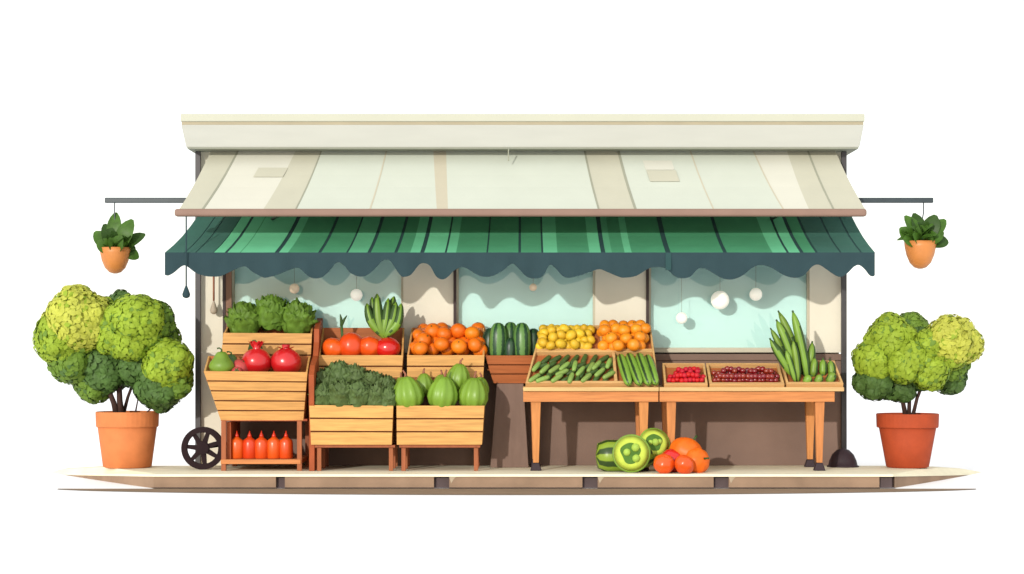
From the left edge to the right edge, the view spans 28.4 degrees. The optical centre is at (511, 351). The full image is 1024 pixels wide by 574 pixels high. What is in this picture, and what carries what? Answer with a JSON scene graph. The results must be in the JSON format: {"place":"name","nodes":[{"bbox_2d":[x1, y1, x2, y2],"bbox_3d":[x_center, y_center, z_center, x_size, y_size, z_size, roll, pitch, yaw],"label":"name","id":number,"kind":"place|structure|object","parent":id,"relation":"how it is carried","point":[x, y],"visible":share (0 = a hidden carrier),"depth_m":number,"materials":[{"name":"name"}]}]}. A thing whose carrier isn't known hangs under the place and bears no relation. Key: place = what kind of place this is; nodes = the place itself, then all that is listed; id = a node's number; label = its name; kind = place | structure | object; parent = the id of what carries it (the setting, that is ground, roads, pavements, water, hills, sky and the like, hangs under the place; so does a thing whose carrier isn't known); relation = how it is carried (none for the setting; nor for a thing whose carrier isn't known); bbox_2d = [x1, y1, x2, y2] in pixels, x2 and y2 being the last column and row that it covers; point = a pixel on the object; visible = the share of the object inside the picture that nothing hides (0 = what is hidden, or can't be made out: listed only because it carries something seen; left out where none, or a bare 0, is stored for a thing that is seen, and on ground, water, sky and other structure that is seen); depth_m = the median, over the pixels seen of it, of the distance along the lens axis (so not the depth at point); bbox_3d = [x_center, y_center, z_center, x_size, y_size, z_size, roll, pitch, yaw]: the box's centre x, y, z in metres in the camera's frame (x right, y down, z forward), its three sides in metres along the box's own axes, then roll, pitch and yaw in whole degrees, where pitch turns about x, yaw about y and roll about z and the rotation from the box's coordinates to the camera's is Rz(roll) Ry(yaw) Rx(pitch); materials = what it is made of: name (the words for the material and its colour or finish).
{"place":"outdoors","nodes":[
{"label":"outdoors","id":0,"kind":"place"},
{"bbox_2d":[0,354,1023,573],"bbox_3d":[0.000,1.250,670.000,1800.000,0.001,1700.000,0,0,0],"label":"ground","id":1,"kind":"structure","parent":0,"point":[48,523],"depth_m":15.09,"materials":[{"name":"white"}]},
{"bbox_2d":[68,475,965,487],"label":"kerb","id":2,"kind":"structure","parent":1,"relation":"on","point":[151,482],"depth_m":18.55,"materials":[{"name":"concrete"}]},
{"bbox_2d":[63,487,970,494],"bbox_3d":[0.044,1.244,18.097,8.374,0.004,0.894,0,0,0],"label":"road gutter","id":3,"kind":"object","parent":1,"relation":"on","point":[516,491],"visible":1,"depth_m":18.19,"materials":[{"name":"concrete"}]},
{"bbox_2d":[0,0,1023,353],"label":"sky","id":4,"kind":"structure","parent":0,"point":[94,94],"materials":[{"name":"white"}]},
{"bbox_2d":[52,465,979,476],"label":"pavement","id":5,"kind":"structure","parent":0,"point":[489,471],"depth_m":18.96,"materials":[{"name":"concrete"}]},
{"bbox_2d":[32,284,194,468],"bbox_3d":[-3.820,0.233,19.494,1.564,1.774,0.962,0,0,0],"label":"potted shrub","id":6,"kind":"object","parent":5,"relation":"on","point":[91,347],"visible":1,"depth_m":19.29,"materials":[{"name":"green plant"}]},
{"bbox_2d":[181,318,322,470],"bbox_3d":[-2.504,0.393,19.425,1.292,1.462,0.918,0,0,0],"label":"display stand","id":7,"kind":"object","parent":5,"relation":"on","point":[222,442],"visible":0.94,"depth_m":19.25,"materials":[{"name":"orange wood"}]},
{"bbox_2d":[231,431,242,458],"bbox_3d":[-2.615,0.880,19.220,0.132,0.264,0.131,0,0,0],"label":"sauce bottle","id":8,"kind":"object","parent":7,"relation":"on","point":[237,447],"visible":1,"depth_m":19.16,"materials":[{"name":"orange plastic"}]},
{"bbox_2d":[243,431,254,458],"bbox_3d":[-2.494,0.880,19.220,0.132,0.264,0.131,0,0,0],"label":"sauce bottle","id":9,"kind":"object","parent":7,"relation":"on","point":[249,447],"visible":1,"depth_m":19.16,"materials":[{"name":"red plastic"}]},
{"bbox_2d":[204,356,309,419],"bbox_3d":[-2.421,0.342,19.223,1.000,0.609,0.445,0,0,0],"label":"slatted crate","id":10,"kind":"object","parent":7,"relation":"on","point":[270,394],"visible":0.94,"depth_m":19.05,"materials":[{"name":"brown wood"}]},
{"bbox_2d":[209,347,233,370],"bbox_3d":[-2.740,0.077,19.100,0.239,0.244,0.242,0,0,0],"label":"green pear","id":11,"kind":"object","parent":10,"relation":"in","point":[221,360],"visible":1,"depth_m":19.02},
{"bbox_2d":[242,341,270,371],"bbox_3d":[-2.427,0.060,19.239,0.284,0.334,0.282,0,0,0],"label":"pomegranate","id":12,"kind":"object","parent":10,"relation":"in","point":[256,358],"visible":0.87,"depth_m":19.14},
{"bbox_2d":[271,345,301,371],"bbox_3d":[-2.148,0.082,19.240,0.292,0.303,0.289,0,0,0],"label":"pomegranate","id":13,"kind":"object","parent":10,"relation":"in","point":[285,358],"visible":0.84,"depth_m":19.14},
{"bbox_2d":[255,431,267,458],"bbox_3d":[-2.381,0.880,19.220,0.132,0.264,0.131,0,0,0],"label":"sauce bottle","id":14,"kind":"object","parent":7,"relation":"on","point":[261,447],"visible":1,"depth_m":19.16,"materials":[{"name":"orange plastic"}]},
{"bbox_2d":[222,326,313,362],"bbox_3d":[-2.368,-0.088,19.668,0.880,0.451,0.416,0,0,0],"label":"slatted crate","id":15,"kind":"object","parent":7,"relation":"on","point":[273,340],"visible":0.46,"depth_m":19.49,"materials":[{"name":"brown wood"}]},
{"bbox_2d":[223,301,261,332],"bbox_3d":[-2.594,-0.318,19.658,0.423,0.358,0.402,0,0,0],"label":"lettuce","id":16,"kind":"object","parent":15,"relation":"in","point":[242,317],"visible":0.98,"depth_m":19.55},
{"bbox_2d":[252,294,286,330],"bbox_3d":[-2.343,-0.387,19.673,0.420,0.369,0.408,0,0,0],"label":"lettuce","id":17,"kind":"object","parent":15,"relation":"in","point":[269,311],"visible":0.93,"depth_m":19.55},
{"bbox_2d":[281,298,319,332],"bbox_3d":[-2.098,-0.350,19.668,0.405,0.365,0.387,0,0,-30],"label":"lettuce","id":18,"kind":"object","parent":15,"relation":"in","point":[298,316],"visible":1,"depth_m":19.55,"materials":[{"name":"food"}]},
{"bbox_2d":[267,431,279,458],"bbox_3d":[-2.263,0.880,19.220,0.132,0.264,0.131,0,0,0],"label":"sauce bottle","id":19,"kind":"object","parent":7,"relation":"on","point":[273,446],"visible":1,"depth_m":19.16,"materials":[{"name":"orange plastic"}]},
{"bbox_2d":[280,431,292,458],"bbox_3d":[-2.147,0.880,19.220,0.132,0.264,0.131,0,0,0],"label":"sauce bottle","id":20,"kind":"object","parent":7,"relation":"on","point":[286,446],"visible":1,"depth_m":19.17,"materials":[{"name":"orange plastic"}]},
{"bbox_2d":[315,378,397,470],"bbox_3d":[-1.478,0.685,19.450,0.756,0.870,0.860,0,0,0],"label":"tiered stand","id":21,"kind":"object","parent":5,"relation":"on","point":[322,456],"visible":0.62,"depth_m":19.04,"materials":[{"name":"brown wood"}]},
{"bbox_2d":[309,405,394,444],"bbox_3d":[-1.517,0.685,19.215,0.803,0.374,0.430,0,0,0],"label":"slatted crate","id":22,"kind":"object","parent":21,"relation":"on","point":[352,425],"visible":0.89,"depth_m":19.00,"materials":[{"name":"brown wood"}]},
{"bbox_2d":[307,382,329,404],"bbox_3d":[-1.785,0.404,19.108,0.278,0.254,0.273,0,0,-42],"label":"kale head","id":23,"kind":"object","parent":22,"relation":"in","point":[321,394],"visible":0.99,"depth_m":19.00},
{"bbox_2d":[308,367,331,385],"bbox_3d":[-1.774,0.301,19.278,0.346,0.318,0.352,0,0,0],"label":"kale head","id":24,"kind":"object","parent":22,"relation":"in","point":[321,377],"visible":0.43,"depth_m":19.16},
{"bbox_2d":[323,359,351,383],"bbox_3d":[-1.649,0.241,19.293,0.381,0.341,0.360,0,0,0],"label":"kale head","id":25,"kind":"object","parent":22,"relation":"in","point":[337,370],"visible":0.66,"depth_m":19.18},
{"bbox_2d":[329,380,350,406],"bbox_3d":[-1.616,0.390,19.082,0.291,0.268,0.301,0,0,-40],"label":"kale head","id":26,"kind":"object","parent":22,"relation":"in","point":[339,393],"visible":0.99,"depth_m":18.98},
{"bbox_2d":[343,363,368,383],"bbox_3d":[-1.505,0.254,19.290,0.336,0.310,0.351,0,0,0],"label":"kale head","id":27,"kind":"object","parent":22,"relation":"in","point":[357,371],"visible":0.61,"depth_m":19.19},
{"bbox_2d":[347,380,368,406],"bbox_3d":[-1.452,0.393,19.074,0.312,0.260,0.310,0,0,0],"label":"kale head","id":28,"kind":"object","parent":22,"relation":"in","point":[358,394],"visible":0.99,"depth_m":18.98},
{"bbox_2d":[361,370,382,386],"bbox_3d":[-1.352,0.308,19.291,0.338,0.284,0.332,0,0,0],"label":"kale head","id":29,"kind":"object","parent":22,"relation":"in","point":[371,378],"visible":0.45,"depth_m":19.20},
{"bbox_2d":[367,381,386,405],"bbox_3d":[-1.277,0.402,19.101,0.290,0.265,0.284,0,0,0],"label":"kale head","id":30,"kind":"object","parent":22,"relation":"in","point":[375,390],"visible":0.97,"depth_m":19.00},
{"bbox_2d":[379,374,395,388],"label":"kale head","id":31,"kind":"object","parent":22,"relation":"in","point":[389,380],"visible":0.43,"depth_m":19.21},
{"bbox_2d":[382,386,395,406],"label":"kale head","id":32,"kind":"object","parent":22,"relation":"in","point":[388,395],"visible":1,"depth_m":19.00},
{"bbox_2d":[319,328,403,377],"bbox_3d":[-1.462,0.004,19.674,0.831,0.484,0.448,0,0,0],"label":"slatted crate","id":33,"kind":"object","parent":21,"relation":"on","point":[392,366],"visible":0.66,"depth_m":19.45,"materials":[{"name":"brown wood"}]},
{"bbox_2d":[322,338,341,354],"bbox_3d":[-1.731,-0.026,19.578,0.234,0.212,0.231,32,-27,-16],"label":"tomato","id":34,"kind":"object","parent":33,"relation":"in","point":[331,346],"visible":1,"depth_m":19.49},
{"bbox_2d":[340,314,361,354],"bbox_3d":[-1.552,-0.146,19.578,0.251,0.441,0.253,0,0,0],"label":"stalked tomato","id":35,"kind":"object","parent":33,"relation":"in","point":[350,343],"visible":0.99,"depth_m":19.49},
{"bbox_2d":[361,336,378,354],"bbox_3d":[-1.379,-0.039,19.577,0.237,0.217,0.240,-1,-32,25],"label":"tomato","id":36,"kind":"object","parent":33,"relation":"in","point":[369,345],"visible":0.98,"depth_m":19.48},
{"bbox_2d":[364,294,403,354],"bbox_3d":[-1.226,-0.243,19.578,0.363,0.641,0.250,0,0,20],"label":"leafy radish","id":37,"kind":"object","parent":33,"relation":"in","point":[384,323],"visible":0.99,"depth_m":19.51,"materials":[{"name":"food"}]},
{"bbox_2d":[399,378,480,470],"bbox_3d":[-0.680,0.685,19.450,0.762,0.870,0.860,0,0,0],"label":"tiered stand","id":38,"kind":"object","parent":5,"relation":"on","point":[405,456],"visible":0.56,"depth_m":19.04,"materials":[{"name":"brown wood"}]},
{"bbox_2d":[396,405,484,444],"bbox_3d":[-0.676,0.688,19.215,0.836,0.368,0.430,0,0,0],"label":"slatted crate","id":39,"kind":"object","parent":38,"relation":"on","point":[438,425],"visible":0.87,"depth_m":19.00,"materials":[{"name":"brown wood"}]},
{"bbox_2d":[393,370,423,406],"bbox_3d":[-0.979,0.358,19.100,0.303,0.382,0.299,0,0,0],"label":"ribbed gourd","id":40,"kind":"object","parent":39,"relation":"in","point":[409,392],"visible":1,"depth_m":19.00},
{"bbox_2d":[416,368,432,396],"bbox_3d":[-0.835,0.291,19.300,0.191,0.275,0.190,0,0,0],"label":"ribbed gourd","id":41,"kind":"object","parent":39,"relation":"in","point":[424,380],"visible":0.62,"depth_m":19.23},
{"bbox_2d":[427,369,457,406],"bbox_3d":[-0.657,0.356,19.100,0.294,0.381,0.305,0,0,0],"label":"ribbed gourd","id":42,"kind":"object","parent":39,"relation":"in","point":[442,391],"visible":1,"depth_m":18.99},
{"bbox_2d":[446,358,469,391],"bbox_3d":[-0.515,0.219,19.270,0.241,0.328,0.239,0,0,0],"label":"ribbed gourd","id":43,"kind":"object","parent":39,"relation":"in","point":[458,374],"visible":0.73,"depth_m":19.18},
{"bbox_2d":[458,371,487,405],"bbox_3d":[-0.370,0.362,19.120,0.291,0.369,0.280,0,0,0],"label":"ribbed gourd","id":44,"kind":"object","parent":39,"relation":"in","point":[472,391],"visible":0.99,"depth_m":19.02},
{"bbox_2d":[407,328,483,377],"bbox_3d":[-0.637,0.004,19.674,0.745,0.484,0.448,0,0,0],"label":"slatted crate","id":45,"kind":"object","parent":38,"relation":"on","point":[433,365],"visible":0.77,"depth_m":19.45,"materials":[{"name":"brown wood"}]},
{"bbox_2d":[413,341,427,354],"bbox_3d":[-0.881,-0.035,19.481,0.147,0.138,0.148,-7,28,-9],"label":"orange fruit","id":46,"kind":"object","parent":45,"relation":"in","point":[420,347],"visible":1,"depth_m":19.43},
{"bbox_2d":[416,332,430,345],"bbox_3d":[-0.857,-0.117,19.590,0.154,0.153,0.144,9,-41,-41],"label":"orange fruit","id":47,"kind":"object","parent":45,"relation":"in","point":[425,337],"visible":0.86,"depth_m":19.54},
{"bbox_2d":[434,337,449,351],"bbox_3d":[-0.680,-0.072,19.524,0.154,0.144,0.153,3,1,-45],"label":"orange fruit","id":48,"kind":"object","parent":45,"relation":"in","point":[441,344],"visible":1,"depth_m":19.47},
{"bbox_2d":[448,336,455,343],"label":"orange fruit","id":49,"kind":"object","parent":45,"relation":"in","point":[451,339],"visible":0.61,"depth_m":19.66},
{"bbox_2d":[437,327,451,339],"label":"orange fruit","id":50,"kind":"object","parent":49,"relation":"on","point":[445,332],"visible":0.84,"depth_m":19.61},
{"bbox_2d":[451,339,466,353],"bbox_3d":[-0.512,-0.054,19.498,0.154,0.153,0.144,2,-37,1],"label":"orange fruit","id":51,"kind":"object","parent":45,"relation":"in","point":[458,346],"visible":1,"depth_m":19.45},
{"bbox_2d":[459,337,468,344],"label":"orange fruit","id":52,"kind":"object","parent":45,"relation":"in","point":[465,339],"visible":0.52,"depth_m":19.65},
{"bbox_2d":[450,323,465,337],"bbox_3d":[-0.524,-0.204,19.706,0.160,0.150,0.159,-12,-33,16],"label":"orange fruit","id":53,"kind":"object","parent":52,"relation":"on","point":[457,330],"visible":1,"depth_m":19.65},
{"bbox_2d":[473,344,487,355],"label":"orange fruit","id":54,"kind":"object","parent":45,"relation":"in","point":[484,348],"visible":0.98,"depth_m":19.55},
{"bbox_2d":[468,337,481,351],"bbox_3d":[-0.360,-0.067,19.526,0.138,0.147,0.148,-24,-16,-3],"label":"orange fruit","id":55,"kind":"object","parent":54,"relation":"on","point":[474,344],"visible":1,"depth_m":19.48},
{"bbox_2d":[478,337,485,344],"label":"orange fruit","id":56,"kind":"object","parent":45,"relation":"in","point":[482,339],"visible":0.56,"depth_m":19.65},
{"bbox_2d":[465,326,479,339],"bbox_3d":[-0.386,-0.179,19.681,0.154,0.144,0.153,-6,-21,29],"label":"orange fruit","id":57,"kind":"object","parent":56,"relation":"on","point":[471,332],"visible":0.94,"depth_m":19.62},
{"bbox_2d":[490,383,528,467],"bbox_3d":[-0.025,0.713,19.720,0.371,0.814,0.280,0,0,0],"label":"basket pedestal","id":58,"kind":"object","parent":5,"relation":"on","point":[509,445],"visible":1,"depth_m":19.58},
{"bbox_2d":[485,352,532,382],"bbox_3d":[-0.012,0.136,19.670,0.493,0.334,0.340,0,0,0],"label":"tapered basket","id":59,"kind":"object","parent":58,"relation":"on","point":[508,368],"visible":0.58,"depth_m":19.54,"materials":[{"name":"brown wood"}]},
{"bbox_2d":[489,323,506,354],"bbox_3d":[-0.137,-0.092,19.600,0.175,0.383,0.177,1,1,-3],"label":"striped melon","id":60,"kind":"object","parent":59,"relation":"in","point":[497,338],"visible":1,"depth_m":19.53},
{"bbox_2d":[505,338,514,354],"bbox_3d":[-0.019,-0.012,19.580,0.114,0.247,0.113,1,2,-34],"label":"dark melon","id":61,"kind":"object","parent":59,"relation":"in","point":[510,347],"visible":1,"depth_m":19.53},
{"bbox_2d":[504,322,515,338],"bbox_3d":[-0.019,-0.111,19.720,0.165,0.360,0.167,1,-1,25],"label":"striped melon","id":62,"kind":"object","parent":59,"relation":"in","point":[510,327],"visible":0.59,"depth_m":19.65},
{"bbox_2d":[513,323,530,354],"bbox_3d":[0.099,-0.092,19.600,0.177,0.383,0.175,0,-2,-23],"label":"striped melon","id":63,"kind":"object","parent":59,"relation":"in","point":[522,337],"visible":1,"depth_m":19.53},
{"bbox_2d":[530,328,537,354],"bbox_3d":[0.212,-0.061,19.700,0.155,0.335,0.153,-3,5,-21],"label":"dark melon","id":64,"kind":"object","parent":59,"relation":"in","point":[534,336],"visible":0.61,"depth_m":19.63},
{"bbox_2d":[181,114,864,464],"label":"shop building","id":65,"kind":"structure","parent":5,"relation":"on","point":[742,323],"depth_m":19.96,"materials":[{"name":"paint"}]},
{"bbox_2d":[105,198,185,202],"bbox_3d":[-3.558,-1.494,19.930,0.906,0.152,0.070,0,0,0],"label":"bracket arm","id":66,"kind":"object","parent":65,"relation":"attached to","point":[144,200],"visible":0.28,"depth_m":19.91},
{"bbox_2d":[93,203,144,273],"bbox_3d":[-3.898,-1.121,19.935,0.422,0.697,0.416,0,0,45],"label":"hanging planter","id":67,"kind":"object","parent":66,"relation":"hanging from","point":[116,241],"visible":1,"depth_m":19.85,"materials":[{"name":"ceramic"}]},
{"bbox_2d":[223,260,404,352],"bbox_3d":[-1.955,-0.478,20.030,1.799,0.968,0.164,0,0,0],"label":"window","id":68,"kind":"structure","parent":65,"relation":"in","point":[329,294],"depth_m":20.10,"materials":[{"name":"clear glass"}]},
{"bbox_2d":[350,276,362,300],"bbox_3d":[-1.528,-0.810,19.870,0.120,0.619,0.119,0,0,0],"label":"globe lamp","id":69,"kind":"object","parent":65,"relation":"hanging from","point":[356,294],"visible":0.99,"depth_m":19.83,"materials":[{"name":"white glass"}]},
{"bbox_2d":[165,217,874,279],"bbox_3d":[0.074,-1.015,19.504,6.688,0.666,0.976,0,0,0],"label":"scalloped awning","id":70,"kind":"object","parent":65,"relation":"attached to","point":[729,248],"visible":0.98,"depth_m":19.26,"materials":[{"name":"green fabric"}]},
{"bbox_2d":[210,277,217,313],"bbox_3d":[-2.935,-0.583,19.900,0.076,0.422,0.076,0,0,0],"label":"pull cord","id":71,"kind":"object","parent":70,"relation":"hanging from","point":[213,309],"visible":0.96,"depth_m":19.89,"materials":[{"name":"beige wood"}]},
{"bbox_2d":[175,149,866,219],"bbox_3d":[0.082,-1.647,19.517,6.524,0.738,0.955,0,0,0],"label":"fabric awning","id":72,"kind":"object","parent":65,"relation":"attached to","point":[508,183],"visible":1,"depth_m":19.47,"materials":[{"name":"beige fabric"}]},
{"bbox_2d":[182,216,189,297],"bbox_3d":[-3.061,-0.890,19.005,0.076,0.770,0.076,0,0,0],"label":"pull cord","id":73,"kind":"object","parent":72,"relation":"hanging from","point":[186,293],"visible":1,"depth_m":19.00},
{"bbox_2d":[453,264,594,330],"bbox_3d":[0.132,-0.478,20.030,1.421,0.967,0.164,0,0,0],"label":"window","id":74,"kind":"structure","parent":65,"relation":"in","point":[504,297],"depth_m":20.10,"materials":[{"name":"clear glass"}]},
{"bbox_2d":[676,278,686,323],"bbox_3d":[1.666,-0.698,19.870,0.113,0.843,0.113,0,0,0],"label":"globe lamp","id":75,"kind":"object","parent":65,"relation":"hanging from","point":[681,317],"visible":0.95,"depth_m":19.84,"materials":[{"name":"white glass"}]},
{"bbox_2d":[711,291,728,308],"bbox_3d":[2.044,-0.769,19.870,0.182,0.701,0.182,0,0,0],"label":"globe lamp","id":76,"kind":"object","parent":65,"relation":"hanging from","point":[719,299],"visible":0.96,"depth_m":19.81,"materials":[{"name":"white glass"}]},
{"bbox_2d":[646,265,808,352],"bbox_3d":[2.144,-0.478,20.030,1.638,0.967,0.164,0,0,0],"label":"window","id":77,"kind":"structure","parent":65,"relation":"in","point":[744,326],"depth_m":20.10,"materials":[{"name":"clear glass"}]},
{"bbox_2d":[749,288,761,300],"bbox_3d":[2.396,-0.811,19.870,0.126,0.616,0.126,0,0,0],"label":"globe lamp","id":78,"kind":"object","parent":65,"relation":"hanging from","point":[755,294],"visible":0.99,"depth_m":19.83,"materials":[{"name":"white glass"}]},
{"bbox_2d":[859,198,932,202],"bbox_3d":[3.716,-1.494,19.930,0.868,0.152,0.070,0,0,0],"label":"bracket arm","id":79,"kind":"object","parent":65,"relation":"attached to","point":[896,200],"visible":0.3,"depth_m":19.91},
{"bbox_2d":[897,203,948,268],"bbox_3d":[4.032,-1.145,19.912,0.391,0.650,0.407,0,0,45],"label":"hanging planter","id":80,"kind":"object","parent":79,"relation":"hanging from","point":[921,238],"visible":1,"depth_m":19.85,"materials":[{"name":"ceramic"}]},
{"bbox_2d":[523,386,658,470],"bbox_3d":[0.743,0.725,19.400,1.275,0.789,0.800,0,0,0],"label":"wooden table","id":81,"kind":"object","parent":5,"relation":"on","point":[641,397],"visible":0.76,"depth_m":19.03,"materials":[{"name":"brown wood"}]},
{"bbox_2d":[525,325,657,386],"bbox_3d":[0.753,0.037,19.394,1.252,0.595,0.724,0,0,0],"label":"display case","id":82,"kind":"object","parent":81,"relation":"on","point":[614,380],"visible":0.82,"depth_m":19.36,"materials":[{"name":"brown wood"}]},
{"bbox_2d":[617,354,632,385],"bbox_3d":[1.066,0.170,19.142,0.098,0.098,0.443,0,38,-11],"label":"striped courgette","id":83,"kind":"object","parent":82,"relation":"in","point":[624,370],"visible":1,"depth_m":19.08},
{"bbox_2d":[627,339,639,350],"bbox_3d":[1.164,-0.067,19.363,0.123,0.122,0.115,10,24,13],"label":"tangerine","id":84,"kind":"object","parent":82,"relation":"in","point":[633,344],"visible":1,"depth_m":19.32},
{"bbox_2d":[625,353,642,385],"bbox_3d":[1.157,0.164,19.147,0.101,0.101,0.458,0,38,-14],"label":"striped courgette","id":85,"kind":"object","parent":82,"relation":"in","point":[636,374],"visible":1,"depth_m":19.08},
{"bbox_2d":[635,353,651,385],"bbox_3d":[1.248,0.164,19.147,0.101,0.101,0.458,0,38,-12],"label":"striped courgette","id":86,"kind":"object","parent":82,"relation":"in","point":[643,367],"visible":1,"depth_m":19.08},
{"bbox_2d":[644,354,658,385],"bbox_3d":[1.321,0.170,19.146,0.094,0.094,0.428,0,38,-11],"label":"striped courgette","id":87,"kind":"object","parent":82,"relation":"in","point":[652,369],"visible":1,"depth_m":19.08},
{"bbox_2d":[596,440,653,471],"bbox_3d":[1.066,0.975,19.000,0.560,0.300,0.300,0,0,-6],"label":"striped marrow","id":88,"kind":"object","parent":5,"relation":"on","point":[604,459],"visible":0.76,"depth_m":18.88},
{"bbox_2d":[640,428,669,458],"bbox_3d":[1.333,0.869,19.071,0.306,0.309,0.273,0,0,0],"label":"cut marrow","id":89,"kind":"object","parent":88,"relation":"on","point":[657,440],"visible":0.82,"depth_m":19.00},
{"bbox_2d":[612,434,650,472],"bbox_3d":[1.112,0.943,18.861,0.359,0.357,0.290,0,0,0],"label":"cut marrow","id":90,"kind":"object","parent":5,"relation":"on","point":[631,453],"visible":1,"depth_m":18.77,"materials":[{"name":"food"}]},
{"bbox_2d":[653,454,674,473],"bbox_3d":[1.405,1.038,18.682,0.201,0.184,0.203,11,34,0],"label":"tomato","id":91,"kind":"object","parent":5,"relation":"on","point":[663,463],"visible":1,"depth_m":18.61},
{"bbox_2d":[662,449,679,471],"bbox_3d":[1.492,1.017,18.860,0.240,0.230,0.219,0,0,26],"label":"tomato","id":92,"kind":"object","parent":5,"relation":"on","point":[673,454],"visible":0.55,"depth_m":18.78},
{"bbox_2d":[674,455,693,473],"bbox_3d":[1.585,1.042,18.641,0.193,0.175,0.191,34,-13,45],"label":"tomato","id":93,"kind":"object","parent":5,"relation":"on","point":[683,464],"visible":1,"depth_m":18.57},
{"bbox_2d":[669,435,701,454],"bbox_3d":[1.629,0.939,18.930,0.318,0.320,0.325,0,0,-32],"label":"orange tomato","id":94,"kind":"object","parent":5,"relation":"on","point":[682,445],"visible":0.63,"depth_m":18.82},
{"bbox_2d":[686,447,709,472],"bbox_3d":[1.719,1.012,18.800,0.236,0.253,0.235,0,0,4],"label":"orange tomato","id":95,"kind":"object","parent":5,"relation":"on","point":[699,457],"visible":0.76,"depth_m":18.71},
{"bbox_2d":[658,386,843,470],"bbox_3d":[2.253,0.725,19.400,1.735,0.789,0.800,0,0,0],"label":"wooden table","id":96,"kind":"object","parent":5,"relation":"on","point":[814,399],"visible":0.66,"depth_m":19.03,"materials":[{"name":"brown wood"}]},
{"bbox_2d":[662,363,707,386],"bbox_3d":[1.641,0.225,19.227,0.414,0.238,0.390,0,0,0],"label":"produce tray","id":97,"kind":"object","parent":96,"relation":"on","point":[668,369],"visible":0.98,"depth_m":19.29,"materials":[{"name":"brown wood"}]},
{"bbox_2d":[706,363,784,386],"bbox_3d":[2.213,0.225,19.227,0.705,0.238,0.390,0,0,0],"label":"produce tray","id":98,"kind":"object","parent":96,"relation":"on","point":[710,367],"visible":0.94,"depth_m":19.21,"materials":[{"name":"brown wood"}]},
{"bbox_2d":[781,360,842,386],"bbox_3d":[2.849,0.209,19.227,0.541,0.255,0.392,0,0,0],"label":"produce tray","id":99,"kind":"object","parent":96,"relation":"on","point":[790,382],"visible":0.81,"depth_m":19.05,"materials":[{"name":"brown wood"}]},
{"bbox_2d":[769,338,790,375],"bbox_3d":[2.551,0.051,19.130,0.242,0.371,0.085,0,0,0],"label":"long cucumber","id":100,"kind":"object","parent":99,"relation":"in","point":[779,354],"visible":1,"depth_m":19.10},
{"bbox_2d":[776,319,792,359],"bbox_3d":[2.603,-0.048,19.165,0.211,0.526,0.091,0,0,0],"label":"long cucumber","id":101,"kind":"object","parent":99,"relation":"in","point":[784,338],"visible":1,"depth_m":19.13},
{"bbox_2d":[778,310,802,374],"bbox_3d":[2.654,-0.076,19.275,0.249,0.644,0.078,0,0,8],"label":"long cucumber","id":102,"kind":"object","parent":99,"relation":"in","point":[785,323],"visible":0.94,"depth_m":19.25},
{"bbox_2d":[785,349,796,381],"bbox_3d":[2.632,0.131,19.100,0.113,0.323,0.060,0,0,0],"label":"long cucumber","id":103,"kind":"object","parent":99,"relation":"in","point":[791,367],"visible":1,"depth_m":19.08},
{"bbox_2d":[791,339,800,381],"bbox_3d":[2.689,0.085,19.130,0.094,0.413,0.073,0,0,0],"label":"long cucumber","id":104,"kind":"object","parent":99,"relation":"in","point":[796,358],"visible":1,"depth_m":19.10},
{"bbox_2d":[792,310,809,375],"bbox_3d":[2.743,-0.058,19.205,0.171,0.678,0.097,0,0,0],"label":"long cucumber","id":105,"kind":"object","parent":99,"relation":"in","point":[801,344],"visible":1,"depth_m":19.17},
{"bbox_2d":[807,341,815,363],"bbox_3d":[2.846,0.065,19.285,0.103,0.339,0.092,0,0,0],"label":"long cucumber","id":106,"kind":"object","parent":99,"relation":"in","point":[811,351],"visible":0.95,"depth_m":19.26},
{"bbox_2d":[810,356,817,376],"bbox_3d":[2.869,0.143,19.225,0.086,0.203,0.085,0,0,0],"label":"long cucumber","id":107,"kind":"object","parent":99,"relation":"in","point":[814,367],"visible":1,"depth_m":19.20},
{"bbox_2d":[827,448,858,467],"bbox_3d":[3.226,1.030,19.720,0.310,0.180,0.310,0,0,0],"label":"post weight","id":108,"kind":"object","parent":5,"relation":"on","point":[842,458],"visible":1,"depth_m":19.62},
{"bbox_2d":[851,311,984,468],"bbox_3d":[3.906,0.363,19.518,1.261,1.514,0.805,0,0,0],"label":"potted shrub","id":109,"kind":"object","parent":5,"relation":"on","point":[904,358],"visible":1,"depth_m":19.34,"materials":[{"name":"green plant"}]},
{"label":"orange fruit","id":110,"kind":"object","parent":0,"visible":0},
{"bbox_2d":[425,323,439,337],"bbox_3d":[-0.773,-0.204,19.709,0.160,0.159,0.150,-2,-41,8],"label":"orange fruit","id":111,"kind":"object","parent":110,"relation":"on","point":[431,329],"visible":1,"depth_m":19.65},
{"bbox_3d":[0.924,-0.125,19.537,0.110,0.116,0.117,-42,1,24],"label":"tangerine","id":112,"kind":"object","parent":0,"visible":0},
{"bbox_2d":[598,324,610,335],"bbox_3d":[0.895,-0.208,19.521,0.130,0.121,0.128,8,-12,-3],"label":"tangerine","id":113,"kind":"object","parent":112,"relation":"on","point":[604,329],"visible":1,"depth_m":19.48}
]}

